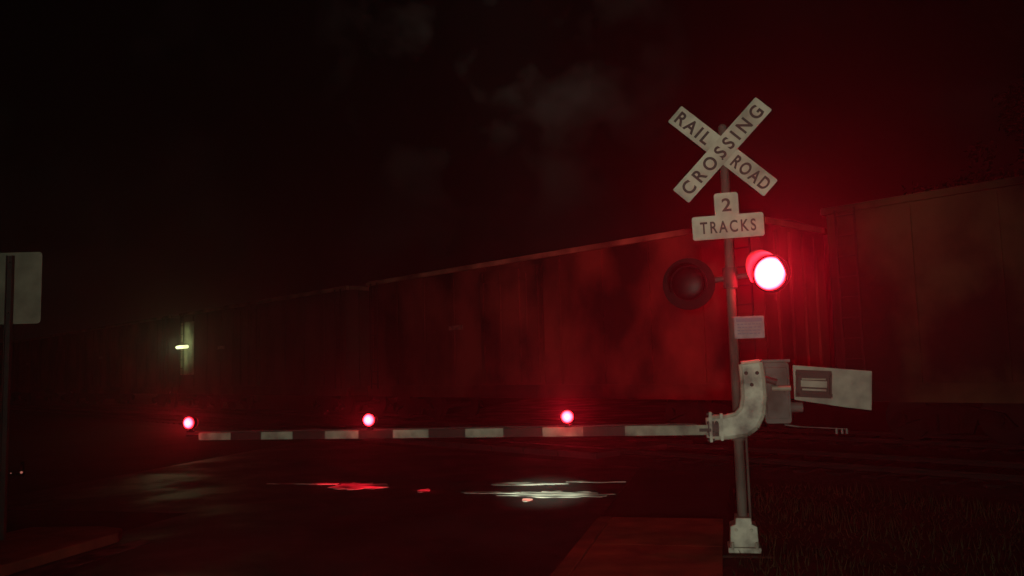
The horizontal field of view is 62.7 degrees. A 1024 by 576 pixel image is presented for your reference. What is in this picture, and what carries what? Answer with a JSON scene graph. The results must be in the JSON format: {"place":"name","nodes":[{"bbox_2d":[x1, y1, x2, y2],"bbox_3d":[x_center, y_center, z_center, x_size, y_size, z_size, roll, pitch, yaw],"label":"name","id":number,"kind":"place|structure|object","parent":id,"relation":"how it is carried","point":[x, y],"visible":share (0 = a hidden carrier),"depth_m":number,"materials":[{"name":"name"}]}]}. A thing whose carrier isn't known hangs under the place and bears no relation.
{"place":"outdoors","nodes":[
{"label":"outdoors","id":0,"kind":"place"},
{"bbox_2d":[6,398,667,575],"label":"road","id":1,"kind":"structure","parent":0,"point":[241,517],"depth_m":11.16,"materials":[{"name":"black asphalt"}]},
{"bbox_2d":[0,526,121,575],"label":"traffic island","id":2,"kind":"structure","parent":1,"relation":"on","point":[26,548],"depth_m":8.81,"materials":[{"name":"concrete"}]},
{"bbox_2d":[0,252,41,540],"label":"road sign","id":3,"kind":"object","parent":2,"relation":"on","point":[20,285],"visible":1,"depth_m":9.19,"materials":[{"name":"grey metal"}]},
{"bbox_2d":[19,539,157,575],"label":"road edge line","id":4,"kind":"object","parent":1,"relation":"on","point":[52,569],"visible":1,"depth_m":8.43,"materials":[{"name":"white paint"}]},
{"bbox_2d":[267,481,625,501],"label":"puddle","id":5,"kind":"object","parent":1,"relation":"on","point":[542,494],"visible":1,"depth_m":12.32,"materials":[{"name":"clear liquid"}]},
{"bbox_2d":[0,0,1023,364],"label":"sky","id":6,"kind":"structure","parent":0,"point":[158,158],"depth_m":279.61,"materials":[{"name":"black"}]},
{"bbox_2d":[0,365,1023,575],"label":"ground","id":7,"kind":"structure","parent":0,"point":[52,452],"depth_m":11.25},
{"bbox_2d":[9,461,24,476],"bbox_3d":[-9.390,3.443,15.962,0.300,0.280,0.045,-2,-5,0],"label":"reflector post","id":8,"kind":"object","parent":7,"relation":"on","point":[22,472],"visible":1,"depth_m":15.95,"materials":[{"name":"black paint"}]},
{"bbox_2d":[0,405,1023,500],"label":"railroad track","id":9,"kind":"structure","parent":7,"relation":"on","point":[1004,480],"depth_m":15.34,"materials":[{"name":"metal"}]},
{"bbox_2d":[0,399,1023,460],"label":"railroad track","id":10,"kind":"structure","parent":7,"relation":"on","point":[969,446],"depth_m":20.09,"materials":[{"name":"metal"}]},
{"bbox_2d":[75,315,197,407],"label":"boxcar","id":11,"kind":"object","parent":10,"relation":"on","point":[126,361],"visible":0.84,"depth_m":47.37,"materials":[{"name":"brown paint"}]},
{"bbox_2d":[106,328,122,386],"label":"sliding door","id":12,"kind":"structure","parent":11,"relation":"in","point":[114,343],"depth_m":48.98,"materials":[{"name":"brown paint"}]},
{"bbox_2d":[175,286,391,415],"bbox_3d":[-10.401,3.033,37.400,3.323,4.919,17.260,4,-7,-43],"label":"boxcar","id":13,"kind":"object","parent":10,"relation":"on","point":[314,343],"visible":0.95,"depth_m":34.33,"materials":[{"name":"grey paint"}]},
{"bbox_2d":[231,307,259,385],"bbox_3d":[-11.679,2.598,36.671,0.155,3.364,2.600,4,-7,-43],"label":"sliding door","id":14,"kind":"structure","parent":13,"relation":"in","point":[245,359],"depth_m":36.56,"materials":[{"name":"grey paint"}]},
{"bbox_2d":[366,216,831,428],"bbox_3d":[1.277,1.535,24.998,3.190,4.919,17.260,4,-7,-43],"label":"boxcar","id":15,"kind":"object","parent":10,"relation":"on","point":[606,320],"visible":0.79,"depth_m":22.12,"materials":[{"name":"brown paint"}]},
{"bbox_2d":[480,263,545,384],"bbox_3d":[-0.050,1.097,24.224,0.155,3.364,2.600,4,-7,-43],"label":"sliding door","id":16,"kind":"structure","parent":15,"relation":"in","point":[511,299],"depth_m":24.14,"materials":[{"name":"brown paint"}]},
{"bbox_2d":[820,175,1023,443],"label":"boxcar","id":17,"kind":"object","parent":10,"relation":"on","point":[927,293],"visible":0.91,"depth_m":15.85,"materials":[{"name":"orange paint"}]},
{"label":"boxcar","id":18,"kind":"object","parent":10,"relation":"on","visible":0},
{"bbox_2d":[30,341,41,387],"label":"sliding door","id":19,"kind":"structure","parent":18,"relation":"in","point":[36,347],"depth_m":61.41,"materials":[{"name":"brown paint"}]},
{"bbox_2d":[550,516,610,575],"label":"kerb","id":20,"kind":"structure","parent":7,"relation":"on","point":[570,562],"depth_m":8.11,"materials":[{"name":"concrete"}]},
{"bbox_2d":[663,97,790,558],"bbox_3d":[2.118,0.449,8.197,1.231,4.588,0.779,-3,-6,12],"label":"railroad crossing signal","id":21,"kind":"object","parent":7,"relation":"on","point":[688,283],"visible":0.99,"depth_m":8.18,"materials":[{"name":"metal"}]},
{"bbox_2d":[183,359,871,441],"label":"crossing gate","id":22,"kind":"structure","parent":21,"relation":"attached to","point":[765,390],"depth_m":7.87,"materials":[{"name":"white metal"}]},
{"bbox_2d":[901,77,1023,194],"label":"tree","id":23,"kind":"object","parent":7,"relation":"on","point":[1009,98],"visible":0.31,"depth_m":36.56,"materials":[{"name":"green plant"}]},
{"bbox_2d":[570,517,722,575],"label":"sidewalk","id":24,"kind":"structure","parent":0,"point":[632,546],"depth_m":8.01,"materials":[{"name":"brown concrete"}]},
{"bbox_2d":[727,482,1023,575],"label":"grass","id":25,"kind":"structure","parent":0,"point":[1013,509],"depth_m":8.74,"materials":[{"name":"plant"}]}
]}

